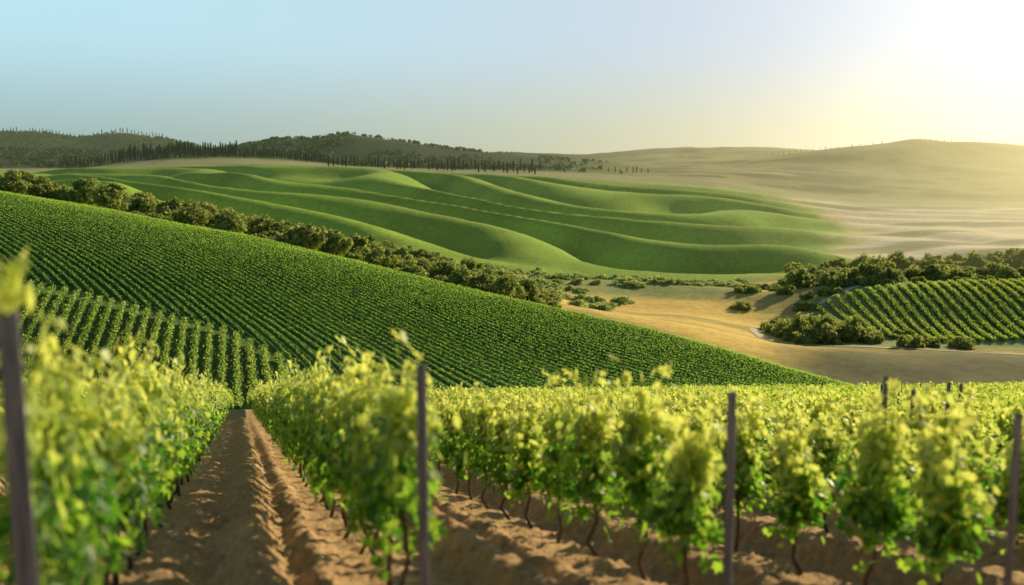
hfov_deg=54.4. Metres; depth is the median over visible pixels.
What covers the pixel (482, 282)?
tree
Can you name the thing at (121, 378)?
grapevine
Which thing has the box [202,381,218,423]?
grapevine
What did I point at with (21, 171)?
tree
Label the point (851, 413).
grapevine
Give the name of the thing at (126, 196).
tree
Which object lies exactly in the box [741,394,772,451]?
grapevine
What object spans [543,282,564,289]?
shrub
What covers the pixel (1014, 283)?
valley vines
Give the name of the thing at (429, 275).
shrub
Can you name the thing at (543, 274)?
shrub
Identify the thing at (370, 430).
grapevine
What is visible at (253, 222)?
tree
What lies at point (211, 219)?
tree
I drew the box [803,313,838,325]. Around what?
shrub
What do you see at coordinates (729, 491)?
wooden post
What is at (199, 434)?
grapevine
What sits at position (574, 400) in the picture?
grapevine
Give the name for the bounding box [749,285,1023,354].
dirt track
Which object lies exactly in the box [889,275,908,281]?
shrub
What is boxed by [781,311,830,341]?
shrub
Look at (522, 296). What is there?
tree
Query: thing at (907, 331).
shrub
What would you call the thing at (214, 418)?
grapevine
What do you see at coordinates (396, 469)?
grapevine
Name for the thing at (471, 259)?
tree
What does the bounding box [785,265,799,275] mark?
tree
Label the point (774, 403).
grapevine
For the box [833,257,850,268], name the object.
tree
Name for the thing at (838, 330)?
shrub
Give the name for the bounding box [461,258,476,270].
tree
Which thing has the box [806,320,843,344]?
shrub
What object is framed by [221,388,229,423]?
grapevine
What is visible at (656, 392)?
grapevine
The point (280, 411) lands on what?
grapevine
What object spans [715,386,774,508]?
grapevine
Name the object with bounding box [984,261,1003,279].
tree
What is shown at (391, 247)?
tree
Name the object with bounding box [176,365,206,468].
grapevine
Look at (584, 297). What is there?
shrub
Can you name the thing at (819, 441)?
grapevine
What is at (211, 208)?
tree
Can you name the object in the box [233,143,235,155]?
cypress tree
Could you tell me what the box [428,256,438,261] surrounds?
tree
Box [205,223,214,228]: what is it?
shrub
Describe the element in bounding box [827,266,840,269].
tree
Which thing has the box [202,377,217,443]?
grapevine
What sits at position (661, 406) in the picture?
grapevine
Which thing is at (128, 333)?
valley rows
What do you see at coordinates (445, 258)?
tree
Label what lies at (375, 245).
tree
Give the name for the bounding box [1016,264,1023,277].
tree
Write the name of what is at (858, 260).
tree
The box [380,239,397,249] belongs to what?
tree
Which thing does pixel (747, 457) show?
grapevine
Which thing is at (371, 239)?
tree
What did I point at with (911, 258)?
tree
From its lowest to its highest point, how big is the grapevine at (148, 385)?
2.612 m
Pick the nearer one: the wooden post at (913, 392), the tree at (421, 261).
the wooden post at (913, 392)
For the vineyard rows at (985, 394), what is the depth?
45.78 m
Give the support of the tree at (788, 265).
on the ground
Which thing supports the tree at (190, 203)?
on the ground
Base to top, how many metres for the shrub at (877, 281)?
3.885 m
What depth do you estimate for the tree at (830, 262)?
460.98 m
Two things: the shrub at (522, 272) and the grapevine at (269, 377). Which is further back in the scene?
the shrub at (522, 272)
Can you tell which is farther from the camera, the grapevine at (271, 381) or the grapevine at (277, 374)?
the grapevine at (271, 381)
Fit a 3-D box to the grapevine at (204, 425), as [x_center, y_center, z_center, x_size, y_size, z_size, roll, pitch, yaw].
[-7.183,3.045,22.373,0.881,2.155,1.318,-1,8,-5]
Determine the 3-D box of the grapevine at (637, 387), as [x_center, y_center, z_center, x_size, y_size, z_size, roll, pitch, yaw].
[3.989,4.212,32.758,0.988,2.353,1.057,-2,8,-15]
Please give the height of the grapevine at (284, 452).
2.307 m
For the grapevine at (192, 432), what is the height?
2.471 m
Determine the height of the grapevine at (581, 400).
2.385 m
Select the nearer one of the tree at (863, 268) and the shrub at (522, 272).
the tree at (863, 268)
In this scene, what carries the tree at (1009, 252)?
on the ground
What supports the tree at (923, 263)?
on the ground
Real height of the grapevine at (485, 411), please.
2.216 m
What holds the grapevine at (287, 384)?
on the ground
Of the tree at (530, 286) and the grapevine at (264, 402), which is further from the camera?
the tree at (530, 286)
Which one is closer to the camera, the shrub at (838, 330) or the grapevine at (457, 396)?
the grapevine at (457, 396)
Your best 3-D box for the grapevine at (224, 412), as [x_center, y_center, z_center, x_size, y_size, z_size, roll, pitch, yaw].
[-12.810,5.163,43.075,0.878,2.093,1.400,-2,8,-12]
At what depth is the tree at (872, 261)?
431.32 m
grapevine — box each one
[0,246,113,584]
[0,341,134,584]
[48,347,165,584]
[71,347,174,584]
[106,329,187,555]
[111,372,175,570]
[126,344,190,493]
[130,357,185,536]
[131,333,182,527]
[155,352,196,502]
[157,371,199,508]
[168,373,206,484]
[171,357,205,496]
[171,372,202,490]
[172,361,217,475]
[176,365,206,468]
[181,382,210,481]
[185,373,212,465]
[186,361,210,460]
[191,383,209,468]
[191,384,214,462]
[192,371,215,457]
[198,376,215,444]
[198,381,215,438]
[199,378,220,433]
[201,385,218,444]
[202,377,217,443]
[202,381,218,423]
[204,380,220,443]
[208,379,222,443]
[212,379,224,430]
[212,383,226,420]
[217,394,225,421]
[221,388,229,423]
[251,394,261,421]
[253,386,274,433]
[257,381,270,429]
[258,385,273,432]
[259,375,272,427]
[260,375,274,425]
[261,380,277,443]
[265,368,305,470]
[266,377,283,444]
[267,371,282,448]
[267,380,278,433]
[269,366,297,460]
[269,396,275,434]
[270,372,287,457]
[270,377,296,462]
[271,373,319,486]
[272,360,313,472]
[278,371,304,481]
[280,363,330,467]
[280,374,302,476]
[288,370,318,494]
[291,341,339,517]
[298,355,332,509]
[298,356,328,502]
[304,369,355,539]
[310,330,363,526]
[316,347,400,567]
[317,351,384,554]
[338,369,447,584]
[355,322,466,584]
[415,401,441,467]
[427,385,457,486]
[431,387,471,493]
[433,387,451,408]
[448,390,462,408]
[450,379,483,499]
[454,381,505,508]
[458,387,473,407]
[459,391,484,442]
[466,394,531,519]
[487,390,504,418]
[494,390,509,410]
[501,388,516,402]
[501,391,556,528]
[502,392,515,415]
[502,399,527,461]
[510,387,534,413]
[521,389,550,445]
[523,392,546,411]
[528,364,600,542]
[531,386,544,408]
[534,396,570,481]
[538,368,636,556]
[544,393,556,412]
[553,387,567,407]
[564,386,581,415]
[574,387,591,405]
[578,392,618,414]
[584,385,620,510]
[596,354,688,580]
[600,388,636,516]
[614,391,634,418]
[618,391,647,416]
[630,385,639,408]
[644,391,726,584]
[648,385,671,411]
[650,396,669,427]
[650,398,679,500]
[660,387,672,413]
[665,404,688,442]
[669,391,689,409]
[670,387,682,407]
[672,384,735,508]
[672,388,696,426]
[688,393,712,420]
[701,390,726,504]
[701,397,724,420]
[704,394,772,550]
[714,384,742,452]
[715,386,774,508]
[740,384,773,482]
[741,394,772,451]
[756,399,776,432]
[758,410,810,520]
[760,400,836,574]
[768,397,806,440]
[769,394,797,436]
[771,390,805,433]
[792,398,858,532]
[801,386,833,445]
[801,388,819,414]
[801,405,841,469]
[814,375,923,584]
[827,392,866,462]
[842,394,887,480]
[844,394,918,500]
[886,386,940,514]
[887,400,898,427]
[894,384,1002,584]
[899,389,941,443]
[912,380,1006,527]
[917,383,945,417]
[946,397,999,492]
[957,390,994,452]
[958,402,995,469]
[977,421,1023,554]
[986,393,1022,457]
[989,412,1023,479]
[996,380,1023,460]
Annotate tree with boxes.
[0,169,27,192]
[9,169,31,175]
[12,184,28,194]
[20,171,36,180]
[23,179,50,184]
[26,183,57,198]
[27,175,61,198]
[48,184,76,198]
[53,188,76,201]
[70,177,100,204]
[90,182,126,208]
[103,202,127,209]
[119,204,136,212]
[121,191,136,200]
[122,148,124,161]
[129,144,131,159]
[129,197,156,212]
[133,191,154,198]
[134,145,136,160]
[140,194,159,202]
[142,142,144,158]
[145,208,154,216]
[155,197,186,215]
[166,145,168,157]
[171,205,208,225]
[178,142,180,157]
[180,198,199,207]
[184,142,186,154]
[197,200,221,216]
[197,209,217,225]
[204,142,206,156]
[212,206,246,233]
[227,144,229,156]
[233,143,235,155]
[240,216,247,227]
[246,214,269,231]
[247,213,258,225]
[249,218,289,235]
[260,230,281,239]
[278,232,295,245]
[281,219,304,227]
[281,224,304,239]
[290,223,327,250]
[314,225,322,232]
[314,229,352,254]
[320,229,353,255]
[345,235,370,257]
[364,246,391,265]
[365,235,380,243]
[370,242,379,248]
[378,248,400,267]
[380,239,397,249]
[384,245,396,249]
[389,246,416,268]
[401,245,417,255]
[413,256,432,272]
[414,248,424,256]
[416,250,439,260]
[425,259,435,265]
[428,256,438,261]
[428,259,454,272]
[429,251,440,256]
[432,260,462,277]
[433,266,446,276]
[439,256,456,263]
[446,264,473,287]
[459,257,477,268]
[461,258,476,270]
[464,265,477,275]
[468,273,494,291]
[472,269,482,276]
[476,263,483,269]
[481,268,502,278]
[484,273,495,290]
[488,273,520,295]
[494,270,514,276]
[504,284,525,298]
[516,290,528,299]
[518,276,540,300]
[537,283,544,293]
[776,277,785,285]
[779,279,791,286]
[783,261,796,274]
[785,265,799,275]
[785,267,812,288]
[806,267,817,273]
[810,270,818,281]
[813,270,849,286]
[815,261,833,269]
[815,269,838,276]
[827,257,846,264]
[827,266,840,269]
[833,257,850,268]
[839,267,857,279]
[851,253,871,266]
[851,261,878,276]
[866,254,887,264]
[872,264,902,279]
[877,259,895,269]
[886,249,908,262]
[891,255,913,270]
[902,264,919,272]
[902,267,924,281]
[908,256,919,261]
[913,260,920,268]
[918,258,938,268]
[921,252,939,260]
[922,254,944,264]
[923,264,948,280]
[936,264,959,280]
[943,252,964,262]
[944,259,963,266]
[947,269,975,280]
[954,266,978,276]
[961,255,986,261]
[965,250,989,268]
[974,267,990,275]
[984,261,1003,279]
[985,250,1004,260]
[986,255,1004,264]
[995,263,1019,278]
[1004,248,1019,258]
[1005,258,1023,268]
[1007,248,1023,260]
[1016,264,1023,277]
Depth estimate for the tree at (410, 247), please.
414.62 m
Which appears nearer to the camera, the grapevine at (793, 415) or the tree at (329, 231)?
the grapevine at (793, 415)
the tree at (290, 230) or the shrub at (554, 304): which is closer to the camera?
the shrub at (554, 304)
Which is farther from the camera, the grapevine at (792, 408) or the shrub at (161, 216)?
the shrub at (161, 216)
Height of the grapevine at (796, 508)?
1.947 m
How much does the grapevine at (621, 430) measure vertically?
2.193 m
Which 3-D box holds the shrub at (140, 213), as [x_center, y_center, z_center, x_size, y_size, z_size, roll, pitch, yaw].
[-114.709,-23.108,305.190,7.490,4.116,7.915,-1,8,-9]
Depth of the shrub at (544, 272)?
439.24 m
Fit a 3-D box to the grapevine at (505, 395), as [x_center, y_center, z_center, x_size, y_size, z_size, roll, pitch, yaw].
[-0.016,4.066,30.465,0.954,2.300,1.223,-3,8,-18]
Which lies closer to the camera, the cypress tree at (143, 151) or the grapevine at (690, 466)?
the grapevine at (690, 466)
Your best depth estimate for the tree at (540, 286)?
313.90 m
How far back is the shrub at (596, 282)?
415.62 m
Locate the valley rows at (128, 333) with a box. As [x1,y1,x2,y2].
[0,278,314,408]
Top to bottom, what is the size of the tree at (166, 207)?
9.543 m
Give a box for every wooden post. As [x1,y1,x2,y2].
[0,311,38,584]
[416,363,429,584]
[722,391,736,584]
[875,375,888,543]
[906,389,915,479]
[945,381,950,415]
[958,383,962,401]
[1003,412,1022,584]
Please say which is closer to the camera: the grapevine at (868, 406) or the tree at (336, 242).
the grapevine at (868, 406)
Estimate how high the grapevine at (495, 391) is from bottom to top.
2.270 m
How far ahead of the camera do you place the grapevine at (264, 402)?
35.86 m
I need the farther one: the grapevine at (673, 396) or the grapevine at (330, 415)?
the grapevine at (673, 396)
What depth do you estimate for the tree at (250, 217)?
357.36 m
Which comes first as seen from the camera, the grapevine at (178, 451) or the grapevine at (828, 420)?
the grapevine at (178, 451)
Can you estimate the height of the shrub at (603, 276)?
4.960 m
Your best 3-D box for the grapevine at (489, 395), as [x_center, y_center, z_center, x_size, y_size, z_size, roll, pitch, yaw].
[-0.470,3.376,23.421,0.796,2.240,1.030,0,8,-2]
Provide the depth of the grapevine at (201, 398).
23.31 m
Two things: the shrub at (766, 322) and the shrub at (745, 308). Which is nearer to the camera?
the shrub at (766, 322)
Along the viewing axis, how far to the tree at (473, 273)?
310.14 m
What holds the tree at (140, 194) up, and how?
on the ground
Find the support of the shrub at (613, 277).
on the ground
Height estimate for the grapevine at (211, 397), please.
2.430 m
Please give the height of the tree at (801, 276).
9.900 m
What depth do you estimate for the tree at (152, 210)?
309.34 m
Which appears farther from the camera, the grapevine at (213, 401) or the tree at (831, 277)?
the tree at (831, 277)
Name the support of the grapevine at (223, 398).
on the ground
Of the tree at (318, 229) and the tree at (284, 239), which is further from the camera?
the tree at (318, 229)
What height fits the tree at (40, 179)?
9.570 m
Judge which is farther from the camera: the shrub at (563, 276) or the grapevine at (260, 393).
the shrub at (563, 276)
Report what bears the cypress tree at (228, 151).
on the ground
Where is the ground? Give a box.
[0,132,1023,584]
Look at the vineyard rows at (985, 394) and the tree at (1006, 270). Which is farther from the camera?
the tree at (1006, 270)
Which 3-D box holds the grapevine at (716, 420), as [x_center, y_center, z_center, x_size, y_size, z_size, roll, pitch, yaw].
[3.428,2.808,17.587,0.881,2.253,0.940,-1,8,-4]
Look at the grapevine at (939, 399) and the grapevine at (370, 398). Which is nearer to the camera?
the grapevine at (370, 398)
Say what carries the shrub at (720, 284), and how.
on the ground
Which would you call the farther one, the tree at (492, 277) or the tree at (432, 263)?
the tree at (432, 263)
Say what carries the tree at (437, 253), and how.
on the ground
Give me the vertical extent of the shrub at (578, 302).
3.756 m
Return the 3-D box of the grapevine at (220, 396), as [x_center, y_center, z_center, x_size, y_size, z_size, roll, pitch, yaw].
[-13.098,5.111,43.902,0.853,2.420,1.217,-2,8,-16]
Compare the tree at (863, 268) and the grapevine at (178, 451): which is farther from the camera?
the tree at (863, 268)
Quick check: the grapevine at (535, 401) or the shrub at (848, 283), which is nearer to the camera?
the grapevine at (535, 401)
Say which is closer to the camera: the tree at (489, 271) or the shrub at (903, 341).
the shrub at (903, 341)
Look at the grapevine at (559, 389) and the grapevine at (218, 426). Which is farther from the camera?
the grapevine at (218, 426)
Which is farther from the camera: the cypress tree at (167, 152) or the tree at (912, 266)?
the cypress tree at (167, 152)
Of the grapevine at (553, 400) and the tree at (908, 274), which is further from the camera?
the tree at (908, 274)
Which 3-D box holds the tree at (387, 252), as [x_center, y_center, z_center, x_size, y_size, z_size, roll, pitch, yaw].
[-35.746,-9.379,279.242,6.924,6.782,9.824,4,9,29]
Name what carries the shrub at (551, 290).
on the ground
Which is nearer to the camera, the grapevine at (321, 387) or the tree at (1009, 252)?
the grapevine at (321, 387)
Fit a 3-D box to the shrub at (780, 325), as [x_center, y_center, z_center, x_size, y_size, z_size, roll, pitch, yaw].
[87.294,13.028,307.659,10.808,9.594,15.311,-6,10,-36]
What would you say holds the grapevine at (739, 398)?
on the ground
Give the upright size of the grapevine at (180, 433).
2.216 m
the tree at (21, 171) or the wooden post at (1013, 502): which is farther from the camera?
the tree at (21, 171)
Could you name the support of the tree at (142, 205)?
on the ground
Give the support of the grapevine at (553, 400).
on the ground
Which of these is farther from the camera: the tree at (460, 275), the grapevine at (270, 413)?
the tree at (460, 275)
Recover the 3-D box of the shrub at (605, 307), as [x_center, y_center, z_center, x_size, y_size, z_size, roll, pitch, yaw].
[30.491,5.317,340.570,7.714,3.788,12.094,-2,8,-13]
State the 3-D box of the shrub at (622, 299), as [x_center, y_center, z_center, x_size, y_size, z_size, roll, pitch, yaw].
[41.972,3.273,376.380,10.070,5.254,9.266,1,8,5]
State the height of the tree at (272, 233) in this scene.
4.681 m
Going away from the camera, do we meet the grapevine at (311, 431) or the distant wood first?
the grapevine at (311, 431)
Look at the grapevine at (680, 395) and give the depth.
29.20 m
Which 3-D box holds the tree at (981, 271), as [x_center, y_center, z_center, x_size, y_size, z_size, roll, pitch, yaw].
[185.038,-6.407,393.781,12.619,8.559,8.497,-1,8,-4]
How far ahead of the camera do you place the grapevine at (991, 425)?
17.68 m
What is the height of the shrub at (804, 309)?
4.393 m
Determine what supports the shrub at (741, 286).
on the ground
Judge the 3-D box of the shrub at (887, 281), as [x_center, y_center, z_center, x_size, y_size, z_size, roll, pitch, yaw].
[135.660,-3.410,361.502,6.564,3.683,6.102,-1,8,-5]
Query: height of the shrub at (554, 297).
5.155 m
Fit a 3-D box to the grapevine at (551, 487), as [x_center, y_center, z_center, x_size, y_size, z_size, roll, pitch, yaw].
[0.568,2.014,11.920,0.866,2.330,0.845,4,9,26]
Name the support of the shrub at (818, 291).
on the ground
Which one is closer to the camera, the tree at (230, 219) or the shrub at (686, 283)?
the tree at (230, 219)
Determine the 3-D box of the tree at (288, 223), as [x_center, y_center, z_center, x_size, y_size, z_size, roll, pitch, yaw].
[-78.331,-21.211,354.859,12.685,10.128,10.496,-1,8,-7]
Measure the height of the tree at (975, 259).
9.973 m
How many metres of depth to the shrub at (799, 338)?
295.17 m
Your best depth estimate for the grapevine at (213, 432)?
24.45 m
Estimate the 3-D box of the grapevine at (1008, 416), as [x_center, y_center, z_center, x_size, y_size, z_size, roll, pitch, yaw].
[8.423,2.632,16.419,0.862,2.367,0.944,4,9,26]
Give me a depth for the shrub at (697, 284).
412.62 m
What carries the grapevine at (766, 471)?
on the ground
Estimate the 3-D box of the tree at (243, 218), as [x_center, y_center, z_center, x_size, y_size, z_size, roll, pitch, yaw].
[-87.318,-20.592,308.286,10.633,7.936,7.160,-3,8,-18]
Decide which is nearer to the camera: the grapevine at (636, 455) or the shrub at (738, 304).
the grapevine at (636, 455)
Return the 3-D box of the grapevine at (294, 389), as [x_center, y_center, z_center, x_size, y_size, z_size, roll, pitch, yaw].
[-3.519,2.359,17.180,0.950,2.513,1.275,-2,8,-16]
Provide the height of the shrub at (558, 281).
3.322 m
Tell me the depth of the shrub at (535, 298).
294.67 m
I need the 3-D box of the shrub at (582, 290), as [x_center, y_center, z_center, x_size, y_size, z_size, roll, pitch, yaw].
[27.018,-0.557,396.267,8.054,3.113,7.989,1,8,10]
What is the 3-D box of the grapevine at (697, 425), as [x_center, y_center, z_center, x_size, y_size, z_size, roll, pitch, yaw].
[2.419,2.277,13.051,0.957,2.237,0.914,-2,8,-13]
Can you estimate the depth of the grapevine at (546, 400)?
20.06 m
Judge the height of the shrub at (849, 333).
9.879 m
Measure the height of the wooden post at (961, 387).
2.605 m
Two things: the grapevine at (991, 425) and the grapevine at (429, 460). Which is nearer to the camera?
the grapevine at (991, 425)
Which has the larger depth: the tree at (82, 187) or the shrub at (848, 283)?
the shrub at (848, 283)
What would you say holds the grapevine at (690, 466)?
on the ground
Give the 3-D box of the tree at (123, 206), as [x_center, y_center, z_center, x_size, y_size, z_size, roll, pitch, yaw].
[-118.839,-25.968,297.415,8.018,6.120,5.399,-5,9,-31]
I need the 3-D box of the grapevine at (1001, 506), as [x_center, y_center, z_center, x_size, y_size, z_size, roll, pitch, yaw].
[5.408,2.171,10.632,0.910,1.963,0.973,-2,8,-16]
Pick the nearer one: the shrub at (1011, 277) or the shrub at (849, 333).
the shrub at (849, 333)
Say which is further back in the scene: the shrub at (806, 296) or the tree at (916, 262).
the tree at (916, 262)
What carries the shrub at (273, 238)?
on the ground
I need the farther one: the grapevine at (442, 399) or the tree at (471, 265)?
the tree at (471, 265)
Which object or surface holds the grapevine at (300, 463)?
on the ground
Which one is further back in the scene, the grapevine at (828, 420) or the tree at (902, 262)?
the tree at (902, 262)
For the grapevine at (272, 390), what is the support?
on the ground
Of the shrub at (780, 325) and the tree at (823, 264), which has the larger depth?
the tree at (823, 264)
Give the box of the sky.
[0,0,1023,153]
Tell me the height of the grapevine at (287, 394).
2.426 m
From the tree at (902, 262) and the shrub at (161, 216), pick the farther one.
the tree at (902, 262)
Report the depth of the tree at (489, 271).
308.73 m
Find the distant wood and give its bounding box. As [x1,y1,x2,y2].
[0,130,622,173]
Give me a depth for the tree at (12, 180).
294.69 m
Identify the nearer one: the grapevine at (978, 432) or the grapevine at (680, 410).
the grapevine at (978, 432)
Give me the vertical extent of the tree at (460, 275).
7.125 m
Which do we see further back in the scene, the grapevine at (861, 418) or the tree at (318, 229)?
the tree at (318, 229)
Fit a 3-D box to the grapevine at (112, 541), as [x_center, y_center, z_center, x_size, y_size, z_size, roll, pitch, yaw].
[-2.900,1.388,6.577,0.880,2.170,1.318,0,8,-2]
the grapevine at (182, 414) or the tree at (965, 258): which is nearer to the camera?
the grapevine at (182, 414)
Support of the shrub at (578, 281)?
on the ground
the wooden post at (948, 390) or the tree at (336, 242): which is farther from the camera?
the tree at (336, 242)
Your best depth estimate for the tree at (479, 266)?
403.74 m
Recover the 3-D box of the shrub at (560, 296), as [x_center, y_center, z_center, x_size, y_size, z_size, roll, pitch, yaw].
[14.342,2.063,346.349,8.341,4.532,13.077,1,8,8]
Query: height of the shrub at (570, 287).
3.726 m
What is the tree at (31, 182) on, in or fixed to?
on the ground
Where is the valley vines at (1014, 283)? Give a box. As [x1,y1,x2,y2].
[813,278,1023,341]
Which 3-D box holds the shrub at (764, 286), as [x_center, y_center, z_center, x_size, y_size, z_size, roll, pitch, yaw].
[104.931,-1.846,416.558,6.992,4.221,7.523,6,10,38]
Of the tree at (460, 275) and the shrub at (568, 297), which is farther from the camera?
the shrub at (568, 297)
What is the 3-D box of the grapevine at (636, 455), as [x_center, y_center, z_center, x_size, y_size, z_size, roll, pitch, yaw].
[1.232,1.761,9.609,0.861,2.409,1.048,-2,8,-15]
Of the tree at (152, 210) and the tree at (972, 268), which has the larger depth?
the tree at (972, 268)
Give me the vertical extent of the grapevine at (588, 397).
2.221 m
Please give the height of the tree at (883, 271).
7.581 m
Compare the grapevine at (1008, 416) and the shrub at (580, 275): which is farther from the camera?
the shrub at (580, 275)
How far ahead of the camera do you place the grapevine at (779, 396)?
27.68 m
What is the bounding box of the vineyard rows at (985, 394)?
[0,372,1023,479]
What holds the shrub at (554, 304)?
on the ground
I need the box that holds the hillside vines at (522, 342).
[0,190,858,390]
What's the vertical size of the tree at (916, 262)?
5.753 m
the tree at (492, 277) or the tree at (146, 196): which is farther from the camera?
the tree at (146, 196)
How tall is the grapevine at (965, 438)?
2.233 m
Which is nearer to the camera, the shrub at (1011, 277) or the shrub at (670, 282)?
the shrub at (1011, 277)
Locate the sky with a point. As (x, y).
(526, 76)
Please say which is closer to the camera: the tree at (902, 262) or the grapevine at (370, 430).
the grapevine at (370, 430)
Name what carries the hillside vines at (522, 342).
on the ground
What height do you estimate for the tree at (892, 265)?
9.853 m
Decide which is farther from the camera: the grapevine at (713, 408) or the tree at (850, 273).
the tree at (850, 273)
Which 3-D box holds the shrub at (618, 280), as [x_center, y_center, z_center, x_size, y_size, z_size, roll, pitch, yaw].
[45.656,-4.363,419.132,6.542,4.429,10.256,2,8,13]
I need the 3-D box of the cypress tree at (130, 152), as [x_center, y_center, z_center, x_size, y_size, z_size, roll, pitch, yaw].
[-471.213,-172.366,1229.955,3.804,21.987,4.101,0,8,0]
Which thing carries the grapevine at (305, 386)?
on the ground
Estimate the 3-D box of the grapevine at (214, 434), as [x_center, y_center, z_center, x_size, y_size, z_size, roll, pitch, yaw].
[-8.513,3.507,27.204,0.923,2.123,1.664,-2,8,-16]
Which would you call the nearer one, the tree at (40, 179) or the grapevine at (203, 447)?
the grapevine at (203, 447)
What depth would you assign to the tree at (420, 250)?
416.19 m
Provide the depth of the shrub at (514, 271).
454.32 m
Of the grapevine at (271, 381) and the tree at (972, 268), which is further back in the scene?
the tree at (972, 268)
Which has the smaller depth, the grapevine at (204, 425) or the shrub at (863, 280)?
the grapevine at (204, 425)
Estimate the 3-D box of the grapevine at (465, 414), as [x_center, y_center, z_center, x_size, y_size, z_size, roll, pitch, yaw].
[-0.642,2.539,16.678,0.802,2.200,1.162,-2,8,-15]
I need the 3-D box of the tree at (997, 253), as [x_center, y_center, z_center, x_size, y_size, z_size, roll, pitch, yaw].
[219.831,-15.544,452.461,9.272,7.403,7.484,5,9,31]
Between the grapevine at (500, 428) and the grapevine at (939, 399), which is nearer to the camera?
the grapevine at (500, 428)
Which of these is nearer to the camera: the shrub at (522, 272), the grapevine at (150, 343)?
the grapevine at (150, 343)
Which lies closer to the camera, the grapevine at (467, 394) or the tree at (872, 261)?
the grapevine at (467, 394)
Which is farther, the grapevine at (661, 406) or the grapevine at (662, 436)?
the grapevine at (661, 406)
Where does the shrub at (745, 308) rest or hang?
on the ground
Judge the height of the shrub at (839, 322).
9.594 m
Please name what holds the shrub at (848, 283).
on the ground
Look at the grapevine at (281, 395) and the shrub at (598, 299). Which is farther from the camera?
the shrub at (598, 299)
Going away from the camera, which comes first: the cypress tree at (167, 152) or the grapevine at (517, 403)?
the grapevine at (517, 403)
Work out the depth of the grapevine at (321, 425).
12.41 m
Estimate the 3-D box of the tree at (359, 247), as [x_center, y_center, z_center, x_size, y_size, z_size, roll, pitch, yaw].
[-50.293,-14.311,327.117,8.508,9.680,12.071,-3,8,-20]
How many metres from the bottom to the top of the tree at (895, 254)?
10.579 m
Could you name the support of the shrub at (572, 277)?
on the ground
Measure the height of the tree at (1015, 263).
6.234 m
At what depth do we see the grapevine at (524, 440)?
13.17 m
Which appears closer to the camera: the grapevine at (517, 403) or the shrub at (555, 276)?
the grapevine at (517, 403)
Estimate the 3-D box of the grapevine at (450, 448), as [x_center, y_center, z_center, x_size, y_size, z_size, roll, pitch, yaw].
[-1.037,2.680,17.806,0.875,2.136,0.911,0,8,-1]
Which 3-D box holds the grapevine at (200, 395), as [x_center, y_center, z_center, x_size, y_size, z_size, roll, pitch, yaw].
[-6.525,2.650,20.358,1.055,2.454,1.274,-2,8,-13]
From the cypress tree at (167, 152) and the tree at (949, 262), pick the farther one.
the cypress tree at (167, 152)
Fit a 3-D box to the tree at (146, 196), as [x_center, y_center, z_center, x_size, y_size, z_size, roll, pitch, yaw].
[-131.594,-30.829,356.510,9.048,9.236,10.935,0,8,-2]
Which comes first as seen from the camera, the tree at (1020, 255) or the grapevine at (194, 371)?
the grapevine at (194, 371)
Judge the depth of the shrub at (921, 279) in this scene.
361.26 m
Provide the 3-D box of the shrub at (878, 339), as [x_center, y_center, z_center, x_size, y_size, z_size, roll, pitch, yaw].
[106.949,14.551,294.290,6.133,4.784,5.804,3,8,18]
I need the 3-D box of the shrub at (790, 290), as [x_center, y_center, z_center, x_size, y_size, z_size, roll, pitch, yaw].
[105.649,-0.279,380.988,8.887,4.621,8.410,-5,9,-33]
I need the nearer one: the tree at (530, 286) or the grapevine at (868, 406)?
the grapevine at (868, 406)
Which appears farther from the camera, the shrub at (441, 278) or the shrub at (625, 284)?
the shrub at (625, 284)
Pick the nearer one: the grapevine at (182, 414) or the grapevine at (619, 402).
the grapevine at (182, 414)
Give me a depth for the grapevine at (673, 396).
34.61 m
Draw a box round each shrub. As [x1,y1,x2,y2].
[130,211,149,216]
[148,212,174,222]
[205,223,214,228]
[251,233,277,241]
[341,252,364,261]
[394,265,428,276]
[425,272,435,278]
[434,275,457,285]
[508,269,520,274]
[519,270,530,274]
[528,267,542,272]
[528,272,546,277]
[528,293,552,302]
[529,275,544,280]
[534,271,550,278]
[536,279,552,284]
[536,300,563,308]
[541,291,560,303]
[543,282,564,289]
[545,273,560,279]
[545,287,562,293]
[547,292,565,302]
[552,279,565,283]
[556,272,571,279]
[558,293,574,299]
[565,274,577,279]
[565,285,577,290]
[567,299,583,306]
[569,277,584,284]
[573,272,587,277]
[573,287,589,293]
[573,293,594,302]
[589,279,601,284]
[589,303,613,311]
[590,296,606,302]
[593,274,605,279]
[602,301,616,309]
[607,274,617,279]
[610,295,635,304]
[612,277,627,284]
[616,281,631,288]
[624,280,646,288]
[647,275,664,283]
[650,278,662,284]
[658,279,675,284]
[676,279,690,284]
[691,282,704,285]
[702,281,718,285]
[717,282,728,286]
[729,300,752,310]
[733,284,747,289]
[734,286,750,292]
[735,305,751,310]
[741,285,760,293]
[755,283,771,289]
[760,318,781,329]
[762,317,793,332]
[768,284,782,290]
[769,319,809,337]
[774,286,796,294]
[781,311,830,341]
[790,331,817,344]
[792,302,807,311]
[793,301,821,311]
[799,291,815,300]
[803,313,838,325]
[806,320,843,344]
[814,288,831,295]
[822,283,842,296]
[824,314,861,342]
[835,318,861,327]
[838,278,856,287]
[838,322,875,343]
[855,275,877,285]
[860,326,882,342]
[863,334,884,343]
[870,278,880,284]
[879,278,894,285]
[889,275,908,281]
[892,329,914,337]
[895,334,924,347]
[910,276,927,282]
[922,338,941,347]
[947,336,975,349]
[950,276,967,281]
[967,275,996,281]
[1000,275,1022,281]
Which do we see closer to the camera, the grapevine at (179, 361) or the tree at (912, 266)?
the grapevine at (179, 361)
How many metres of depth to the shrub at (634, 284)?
410.10 m
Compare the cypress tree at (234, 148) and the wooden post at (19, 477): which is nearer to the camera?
the wooden post at (19, 477)
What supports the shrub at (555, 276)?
on the ground
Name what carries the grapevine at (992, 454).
on the ground
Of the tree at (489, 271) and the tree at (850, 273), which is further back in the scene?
the tree at (850, 273)
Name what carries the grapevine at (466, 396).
on the ground
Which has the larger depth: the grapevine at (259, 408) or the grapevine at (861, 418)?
the grapevine at (259, 408)

